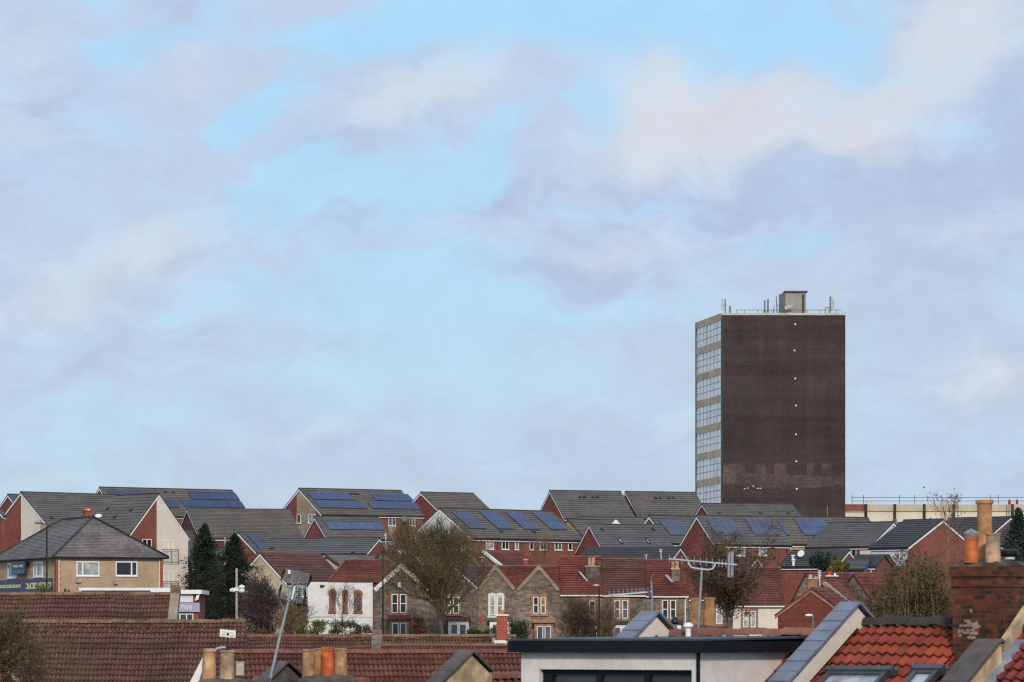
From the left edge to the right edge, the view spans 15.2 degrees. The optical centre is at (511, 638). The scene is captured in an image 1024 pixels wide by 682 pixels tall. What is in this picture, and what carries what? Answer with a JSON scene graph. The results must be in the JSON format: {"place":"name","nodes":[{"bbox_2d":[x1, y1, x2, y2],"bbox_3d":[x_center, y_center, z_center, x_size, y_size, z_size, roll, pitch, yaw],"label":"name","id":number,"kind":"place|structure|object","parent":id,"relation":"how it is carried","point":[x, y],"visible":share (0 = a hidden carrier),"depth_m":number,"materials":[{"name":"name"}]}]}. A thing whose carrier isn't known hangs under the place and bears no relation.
{"place":"outdoors","nodes":[
{"label":"outdoors","id":0,"kind":"place"},
{"bbox_2d":[0,0,1023,509],"label":"sky","id":1,"kind":"structure","parent":0,"point":[262,251],"materials":[{"name":"blue"}]},
{"bbox_3d":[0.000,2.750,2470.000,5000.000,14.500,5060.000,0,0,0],"label":"ground","id":2,"kind":"structure","parent":0,"visible":0},
{"bbox_2d":[0,509,6,552],"bbox_3d":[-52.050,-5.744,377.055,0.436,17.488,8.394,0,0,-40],"label":"house","id":3,"kind":"structure","parent":2,"relation":"on","point":[3,515],"depth_m":374.11,"materials":[{"name":"red brick"}]},
{"bbox_2d":[0,493,18,512],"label":"house","id":4,"kind":"structure","parent":2,"relation":"on","point":[7,501],"depth_m":409.94,"materials":[{"name":"red brick"}]},
{"bbox_2d":[0,595,60,681],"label":"overgrown shrub","id":5,"kind":"object","parent":2,"relation":"on","point":[9,653],"visible":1,"depth_m":61.79,"materials":[{"name":"green plant"}]},
{"bbox_2d":[35,521,47,591],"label":"street lamp","id":6,"kind":"object","parent":2,"relation":"on","point":[38,522],"visible":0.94,"depth_m":279.95,"materials":[{"name":"black metal"}]},
{"bbox_2d":[4,491,116,549],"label":"house","id":7,"kind":"structure","parent":2,"relation":"on","point":[25,511],"depth_m":396.44,"materials":[{"name":"grey tile"}]},
{"bbox_2d":[28,631,104,681],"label":"overgrown shrub","id":8,"kind":"object","parent":2,"relation":"on","point":[69,651],"visible":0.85,"depth_m":66.13,"materials":[{"name":"brown plant"}]},
{"bbox_2d":[0,507,168,591],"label":"corner building","id":9,"kind":"structure","parent":2,"relation":"on","point":[87,549],"depth_m":298.03,"materials":[{"name":"paint"}]},
{"bbox_2d":[32,561,42,577],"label":"window","id":10,"kind":"structure","parent":9,"relation":"in","point":[37,566],"depth_m":299.13,"materials":[{"name":"glass"}]},
{"bbox_2d":[76,561,99,576],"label":"window","id":11,"kind":"structure","parent":9,"relation":"in","point":[83,568],"depth_m":296.01,"materials":[{"name":"white plastic"}]},
{"bbox_2d":[115,561,137,576],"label":"window","id":12,"kind":"structure","parent":9,"relation":"in","point":[122,568],"depth_m":297.24,"materials":[{"name":"glass"}]},
{"bbox_2d":[0,585,180,622],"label":"terrace house","id":13,"kind":"structure","parent":2,"relation":"on","point":[114,605],"depth_m":161.41,"materials":[{"name":"brown tile"}]},
{"bbox_2d":[0,619,248,681],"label":"terrace house","id":14,"kind":"structure","parent":2,"relation":"on","point":[164,650],"depth_m":140.92,"materials":[{"name":"brown tile"}]},
{"bbox_2d":[79,588,169,591],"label":"flat roofed extension","id":15,"kind":"object","parent":2,"relation":"on","point":[115,589],"visible":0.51,"depth_m":282.90,"materials":[{"name":"white plastic"}]},
{"bbox_2d":[100,492,189,589],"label":"house","id":16,"kind":"structure","parent":2,"relation":"on","point":[150,519],"depth_m":389.33,"materials":[{"name":"white paint"}]},
{"bbox_2d":[96,486,244,523],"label":"house","id":17,"kind":"structure","parent":2,"relation":"on","point":[178,501],"depth_m":439.86,"materials":[{"name":"grey tile"}]},
{"bbox_2d":[150,590,208,619],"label":"shop","id":18,"kind":"structure","parent":2,"relation":"on","point":[192,604],"depth_m":267.95,"materials":[{"name":"white brick"}]},
{"bbox_2d":[185,530,222,615],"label":"house","id":19,"kind":"structure","parent":2,"relation":"on","point":[190,534],"depth_m":396.74,"materials":[{"name":"red brick"}]},
{"bbox_2d":[169,523,252,633],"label":"conifer tree","id":20,"kind":"object","parent":2,"relation":"on","point":[201,553],"visible":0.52,"depth_m":321.57,"materials":[{"name":"green plant"}]},
{"bbox_2d":[182,533,290,622],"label":"conifer tree","id":21,"kind":"object","parent":2,"relation":"on","point":[234,545],"visible":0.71,"depth_m":313.43,"materials":[{"name":"green plant"}]},
{"bbox_2d":[230,568,244,622],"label":"utility pole","id":22,"kind":"object","parent":2,"relation":"on","point":[240,590],"visible":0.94,"depth_m":284.92,"materials":[{"name":"brown wood"}]},
{"bbox_2d":[181,508,302,546],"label":"house","id":23,"kind":"structure","parent":2,"relation":"on","point":[222,523],"depth_m":402.61,"materials":[{"name":"grey tile"}]},
{"bbox_2d":[220,531,270,618],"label":"house","id":24,"kind":"structure","parent":2,"relation":"on","point":[254,542],"depth_m":374.08,"materials":[{"name":"tile"}]},
{"bbox_2d":[232,570,292,633],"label":"overgrown shrub","id":25,"kind":"object","parent":2,"relation":"on","point":[259,603],"visible":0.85,"depth_m":297.52,"materials":[{"name":"brown plant"}]},
{"bbox_2d":[238,551,334,633],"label":"house","id":26,"kind":"structure","parent":2,"relation":"on","point":[318,567],"depth_m":336.81,"materials":[{"name":"red tile"}]},
{"bbox_2d":[269,598,319,633],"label":"overgrown shrub","id":27,"kind":"object","parent":2,"relation":"on","point":[294,620],"visible":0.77,"depth_m":291.63,"materials":[{"name":"brown plant"}]},
{"bbox_2d":[281,590,308,633],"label":"ivy clump","id":28,"kind":"object","parent":2,"relation":"on","point":[303,605],"visible":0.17,"depth_m":320.14,"materials":[{"name":"green plant"}]},
{"bbox_2d":[252,661,369,681],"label":"terrace house","id":29,"kind":"structure","parent":2,"relation":"on","point":[286,671],"depth_m":80.39,"materials":[{"name":"tile"}]},
{"bbox_2d":[198,648,253,681],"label":"chimney stack","id":30,"kind":"object","parent":29,"relation":"on","point":[227,671],"visible":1,"depth_m":80.17,"materials":[{"name":"ceramic"}]},
{"bbox_2d":[214,621,235,651],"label":"flat aerial","id":31,"kind":"object","parent":30,"relation":"attached to","point":[227,633],"visible":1,"depth_m":80.14,"materials":[{"name":"white metal"}]},
{"bbox_2d":[269,569,311,681],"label":"grid aerial","id":32,"kind":"object","parent":29,"relation":"attached to","point":[293,587],"visible":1,"depth_m":79.98,"materials":[{"name":"grey metal"}]},
{"bbox_2d":[298,647,356,681],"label":"chimney stack","id":33,"kind":"object","parent":29,"relation":"on","point":[317,664],"visible":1,"depth_m":80.15,"materials":[{"name":"ceramic"}]},
{"bbox_2d":[295,619,328,634],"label":"green shrub","id":34,"kind":"object","parent":2,"relation":"on","point":[318,625],"visible":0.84,"depth_m":289.60,"materials":[{"name":"green plant"}]},
{"bbox_2d":[247,630,381,653],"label":"terrace house","id":35,"kind":"structure","parent":2,"relation":"on","point":[373,641],"depth_m":181.64,"materials":[{"name":"brown tile"}]},
{"bbox_2d":[256,537,387,556],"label":"house","id":36,"kind":"structure","parent":2,"relation":"on","point":[323,546],"depth_m":365.17,"materials":[{"name":"grey tile"}]},
{"bbox_2d":[318,576,361,631],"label":"bare sapling","id":37,"kind":"object","parent":2,"relation":"on","point":[346,598],"visible":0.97,"depth_m":299.79,"materials":[{"name":"brown plant"}]},
{"bbox_2d":[303,516,392,548],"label":"house","id":38,"kind":"structure","parent":2,"relation":"on","point":[345,526],"depth_m":382.88,"materials":[{"name":"grey tile"}]},
{"bbox_2d":[308,559,389,634],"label":"white house","id":39,"kind":"structure","parent":2,"relation":"on","point":[318,596],"depth_m":320.30,"materials":[{"name":"paint"}]},
{"bbox_2d":[353,589,362,612],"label":"window","id":40,"kind":"structure","parent":39,"relation":"in","point":[358,591],"depth_m":320.22,"materials":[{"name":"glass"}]},
{"bbox_2d":[324,554,375,569],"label":"house","id":41,"kind":"structure","parent":2,"relation":"on","point":[335,561],"depth_m":345.42,"materials":[{"name":"tile"}]},
{"bbox_2d":[327,619,374,635],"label":"green shrub","id":42,"kind":"object","parent":2,"relation":"on","point":[337,626],"visible":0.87,"depth_m":287.87,"materials":[{"name":"green plant"}]},
{"bbox_2d":[283,488,424,548],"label":"house","id":43,"kind":"structure","parent":2,"relation":"on","point":[304,506],"depth_m":422.69,"materials":[{"name":"grey tile"}]},
{"bbox_2d":[231,649,520,681],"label":"terrace house","id":44,"kind":"structure","parent":2,"relation":"on","point":[396,667],"depth_m":130.28,"materials":[{"name":"red tile"}]},
{"bbox_2d":[373,564,429,633],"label":"terrace house","id":45,"kind":"structure","parent":2,"relation":"on","point":[397,617],"depth_m":320.00,"materials":[{"name":"stone"}]},
{"bbox_2d":[408,615,430,635],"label":"overgrown shrub","id":46,"kind":"object","parent":2,"relation":"on","point":[420,628],"visible":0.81,"depth_m":305.80,"materials":[{"name":"brown plant"}]},
{"bbox_2d":[357,510,505,633],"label":"bare tree","id":47,"kind":"object","parent":2,"relation":"on","point":[433,579],"visible":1,"depth_m":305.19,"materials":[{"name":"green plant"}]},
{"bbox_2d":[381,642,506,653],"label":"terrace house","id":48,"kind":"structure","parent":2,"relation":"on","point":[471,646],"depth_m":159.89,"materials":[{"name":"tile"}]},
{"bbox_2d":[382,610,515,646],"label":"terrace house","id":49,"kind":"structure","parent":2,"relation":"on","point":[501,635],"depth_m":180.73,"materials":[{"name":"red brick"}]},
{"bbox_2d":[412,491,488,522],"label":"house","id":50,"kind":"structure","parent":2,"relation":"on","point":[429,504],"depth_m":431.95,"materials":[{"name":"tile"}]},
{"bbox_2d":[430,565,477,636],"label":"terrace house","id":51,"kind":"structure","parent":2,"relation":"on","point":[455,622],"depth_m":320.00,"materials":[{"name":"stone"}]},
{"bbox_2d":[426,651,520,681],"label":"terrace house","id":52,"kind":"structure","parent":2,"relation":"on","point":[466,666],"depth_m":76.97,"materials":[{"name":"beige brick"}]},
{"bbox_2d":[411,507,581,564],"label":"house","id":53,"kind":"structure","parent":2,"relation":"on","point":[510,529],"depth_m":361.50,"materials":[{"name":"grey tile"}]},
{"bbox_2d":[478,565,515,636],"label":"terrace house","id":54,"kind":"structure","parent":2,"relation":"on","point":[503,597],"depth_m":320.00,"materials":[{"name":"stone"}]},
{"bbox_2d":[477,550,535,564],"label":"house","id":55,"kind":"structure","parent":2,"relation":"on","point":[513,558],"depth_m":339.39,"materials":[{"name":"tile"}]},
{"bbox_2d":[507,619,530,638],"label":"green shrub","id":56,"kind":"object","parent":2,"relation":"on","point":[518,630],"visible":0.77,"depth_m":279.85,"materials":[{"name":"green plant"}]},
{"bbox_2d":[516,565,559,638],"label":"terrace house","id":57,"kind":"structure","parent":2,"relation":"on","point":[537,597],"depth_m":320.00,"materials":[{"name":"stone"}]},
{"bbox_2d":[517,531,558,564],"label":"bare tree","id":58,"kind":"object","parent":2,"relation":"on","point":[545,544],"visible":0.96,"depth_m":334.00,"materials":[{"name":"brown plant"}]},
{"bbox_2d":[551,590,602,637],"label":"overgrown shrub","id":59,"kind":"object","parent":2,"relation":"on","point":[578,611],"visible":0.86,"depth_m":311.58,"materials":[{"name":"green plant"}]},
{"bbox_2d":[559,556,601,637],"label":"terrace house","id":60,"kind":"structure","parent":2,"relation":"on","point":[581,574],"depth_m":321.38,"materials":[{"name":"tile"}]},
{"bbox_2d":[565,518,605,536],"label":"house","id":61,"kind":"structure","parent":2,"relation":"on","point":[579,526],"depth_m":369.86,"materials":[{"name":"tile"}]},
{"bbox_2d":[540,490,634,521],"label":"house","id":62,"kind":"structure","parent":2,"relation":"on","point":[563,505],"depth_m":433.55,"materials":[{"name":"grey tile"}]},
{"bbox_2d":[588,593,623,636],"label":"overgrown shrub","id":63,"kind":"object","parent":2,"relation":"on","point":[607,617],"visible":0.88,"depth_m":307.68,"materials":[{"name":"brown plant"}]},
{"bbox_2d":[577,516,644,523],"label":"house","id":64,"kind":"structure","parent":2,"relation":"on","point":[620,520],"depth_m":390.08,"materials":[{"name":"tile"}]},
{"bbox_2d":[601,558,645,636],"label":"terrace house","id":65,"kind":"structure","parent":2,"relation":"on","point":[621,575],"depth_m":320.77,"materials":[{"name":"tile"}]},
{"bbox_2d":[575,523,672,555],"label":"house","id":66,"kind":"structure","parent":2,"relation":"on","point":[622,535],"depth_m":361.00,"materials":[{"name":"grey tile"}]},
{"bbox_2d":[581,546,688,561],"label":"house","id":67,"kind":"structure","parent":2,"relation":"on","point":[637,552],"depth_m":349.11,"materials":[{"name":"tile"}]},
{"bbox_2d":[506,611,814,681],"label":"terrace house","id":68,"kind":"structure","parent":2,"relation":"on","point":[650,646],"depth_m":61.06,"materials":[{"name":"white paint"}]},
{"bbox_2d":[608,574,653,610],"bbox_3d":[2.000,-0.739,64.317,0.773,0.693,0.074,0,0,0],"label":"television aerial","id":69,"kind":"object","parent":68,"relation":"on","point":[650,593],"visible":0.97,"depth_m":64.29,"materials":[{"name":"metal"}]},
{"bbox_2d":[669,551,736,627],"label":"television aerial","id":70,"kind":"object","parent":68,"relation":"on","point":[713,567],"visible":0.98,"depth_m":66.00,"materials":[{"name":"metal"}]},
{"bbox_2d":[623,491,700,519],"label":"house","id":71,"kind":"structure","parent":2,"relation":"on","point":[644,504],"depth_m":439.56,"materials":[{"name":"grey tile"}]},
{"bbox_2d":[645,559,688,628],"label":"terrace house","id":72,"kind":"structure","parent":2,"relation":"on","point":[670,593],"depth_m":320.52,"materials":[{"name":"tile"}]},
{"bbox_2d":[643,515,695,545],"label":"house","id":73,"kind":"structure","parent":2,"relation":"on","point":[675,527],"depth_m":380.77,"materials":[{"name":"tile"}]},
{"bbox_2d":[690,597,717,635],"bbox_3d":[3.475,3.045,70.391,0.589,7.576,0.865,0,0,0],"label":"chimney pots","id":74,"kind":"object","parent":2,"relation":"on","point":[709,613],"visible":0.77,"depth_m":70.21,"materials":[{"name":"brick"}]},
{"bbox_2d":[687,561,732,635],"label":"terrace house","id":75,"kind":"structure","parent":2,"relation":"on","point":[720,622],"depth_m":320.00,"materials":[{"name":"stone"}]},
{"bbox_2d":[675,521,786,635],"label":"leafy tree","id":76,"kind":"object","parent":2,"relation":"on","point":[723,584],"visible":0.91,"depth_m":111.64,"materials":[{"name":"green plant"}]},
{"bbox_2d":[678,515,792,565],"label":"house","id":77,"kind":"structure","parent":2,"relation":"on","point":[752,528],"depth_m":359.15,"materials":[{"name":"grey tile"}]},
{"bbox_2d":[694,503,800,515],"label":"house","id":78,"kind":"structure","parent":2,"relation":"on","point":[763,509],"depth_m":416.05,"materials":[{"name":"grey tile"}]},
{"bbox_2d":[733,566,784,635],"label":"terrace house","id":79,"kind":"structure","parent":2,"relation":"on","point":[768,608],"depth_m":320.00,"materials":[{"name":"red tile"}]},
{"bbox_2d":[695,291,845,516],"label":"tower block","id":80,"kind":"structure","parent":2,"relation":"on","point":[769,407],"depth_m":470.06,"materials":[{"name":"brick"}]},
{"bbox_2d":[696,320,720,348],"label":"window","id":81,"kind":"structure","parent":80,"relation":"in","point":[711,333],"depth_m":477.20,"materials":[{"name":"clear glass"}]},
{"bbox_2d":[696,348,720,374],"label":"window","id":82,"kind":"structure","parent":80,"relation":"in","point":[711,360],"depth_m":477.08,"materials":[{"name":"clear glass"}]},
{"bbox_2d":[696,375,720,400],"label":"window","id":83,"kind":"structure","parent":80,"relation":"in","point":[710,387],"depth_m":477.08,"materials":[{"name":"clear glass"}]},
{"bbox_2d":[696,402,720,427],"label":"window","id":84,"kind":"structure","parent":80,"relation":"in","point":[709,414],"depth_m":477.20,"materials":[{"name":"clear glass"}]},
{"bbox_2d":[696,429,720,453],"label":"window","id":85,"kind":"structure","parent":80,"relation":"in","point":[708,441],"depth_m":477.08,"materials":[{"name":"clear glass"}]},
{"bbox_2d":[696,456,720,480],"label":"window","id":86,"kind":"structure","parent":80,"relation":"in","point":[711,467],"depth_m":477.08,"materials":[{"name":"clear glass"}]},
{"bbox_2d":[696,483,720,502],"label":"window","id":87,"kind":"structure","parent":80,"relation":"in","point":[710,493],"depth_m":476.03,"materials":[{"name":"clear glass"}]},
{"bbox_2d":[767,515,832,550],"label":"house","id":88,"kind":"structure","parent":2,"relation":"on","point":[801,532],"depth_m":368.75,"materials":[{"name":"tile"}]},
{"bbox_2d":[774,574,848,634],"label":"house","id":89,"kind":"structure","parent":2,"relation":"on","point":[819,604],"depth_m":267.52,"materials":[{"name":"brick"}]},
{"bbox_2d":[778,549,853,605],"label":"house","id":90,"kind":"structure","parent":2,"relation":"on","point":[796,567],"depth_m":344.13,"materials":[{"name":"red brick"}]},
{"bbox_2d":[809,551,831,571],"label":"tree","id":91,"kind":"object","parent":2,"relation":"on","point":[818,561],"visible":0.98,"depth_m":317.42,"materials":[{"name":"green plant"}]},
{"bbox_2d":[789,571,853,603],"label":"house","id":92,"kind":"structure","parent":2,"relation":"on","point":[828,576],"depth_m":299.19,"materials":[{"name":"tile"}]},
{"bbox_2d":[828,554,851,574],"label":"tree","id":93,"kind":"object","parent":2,"relation":"on","point":[838,564],"visible":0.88,"depth_m":315.85,"materials":[{"name":"yellow plant"}]},
{"bbox_2d":[819,582,864,604],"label":"house","id":94,"kind":"structure","parent":2,"relation":"on","point":[840,589],"depth_m":280.64,"materials":[{"name":"tile"}]},
{"bbox_2d":[830,516,869,521],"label":"house","id":95,"kind":"structure","parent":2,"relation":"on","point":[849,519],"depth_m":397.69,"materials":[{"name":"tile"}]},
{"bbox_2d":[805,521,895,556],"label":"house","id":96,"kind":"structure","parent":2,"relation":"on","point":[855,538],"depth_m":365.30,"materials":[{"name":"grey tile"}]},
{"bbox_2d":[842,558,871,574],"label":"house","id":97,"kind":"structure","parent":2,"relation":"on","point":[859,565],"depth_m":333.11,"materials":[{"name":"grey tile"}]},
{"bbox_2d":[847,580,897,625],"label":"bushy tree","id":98,"kind":"object","parent":2,"relation":"on","point":[869,607],"visible":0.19,"depth_m":100.84,"materials":[{"name":"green plant"}]},
{"bbox_2d":[847,572,903,615],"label":"house","id":99,"kind":"structure","parent":2,"relation":"on","point":[861,581],"depth_m":299.79,"materials":[{"name":"tile"}]},
{"bbox_2d":[858,554,894,571],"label":"house","id":100,"kind":"structure","parent":2,"relation":"on","point":[880,562],"depth_m":336.95,"materials":[{"name":"red brick"}]},
{"bbox_2d":[768,601,1005,681],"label":"terrace house","id":101,"kind":"structure","parent":2,"relation":"on","point":[856,641],"depth_m":60.55,"materials":[{"name":"tile"}]},
{"bbox_2d":[949,499,1023,662],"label":"chimney stack","id":102,"kind":"object","parent":101,"relation":"on","point":[987,583],"visible":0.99,"depth_m":59.87,"materials":[{"name":"brick"}]},
{"bbox_2d":[864,547,952,626],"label":"bushy tree","id":103,"kind":"object","parent":2,"relation":"on","point":[941,597],"visible":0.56,"depth_m":97.76,"materials":[{"name":"green plant"}]},
{"bbox_2d":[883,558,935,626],"bbox_3d":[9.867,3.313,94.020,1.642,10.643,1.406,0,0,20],"label":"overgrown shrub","id":104,"kind":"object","parent":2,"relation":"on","point":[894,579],"visible":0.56,"depth_m":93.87,"materials":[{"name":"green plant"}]},
{"bbox_2d":[868,518,964,624],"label":"house","id":105,"kind":"structure","parent":2,"relation":"on","point":[914,535],"depth_m":353.03,"materials":[{"name":"red brick"}]},
{"bbox_2d":[845,495,1023,523],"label":"factory building","id":106,"kind":"structure","parent":2,"relation":"on","point":[899,512],"depth_m":500.30,"materials":[{"name":"concrete"}]},
{"bbox_2d":[919,487,967,603],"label":"slender tree","id":107,"kind":"object","parent":2,"relation":"on","point":[953,500],"visible":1,"depth_m":103.77,"materials":[{"name":"brown plant"}]},
{"bbox_2d":[946,516,1011,536],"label":"house","id":108,"kind":"structure","parent":2,"relation":"on","point":[1000,524],"depth_m":389.65,"materials":[{"name":"tile"}]},
{"bbox_2d":[985,606,1023,681],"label":"terrace house","id":109,"kind":"structure","parent":2,"relation":"on","point":[1010,667],"depth_m":59.25,"materials":[{"name":"beige brick"}]},
{"bbox_2d":[1001,507,1023,561],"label":"conifer tree","id":110,"kind":"object","parent":2,"relation":"on","point":[1016,531],"visible":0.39,"depth_m":214.80,"materials":[{"name":"green plant"}]},
{"bbox_2d":[1002,536,1023,562],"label":"tree","id":111,"kind":"object","parent":2,"relation":"on","point":[1010,545],"visible":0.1,"depth_m":204.74,"materials":[{"name":"green plant"}]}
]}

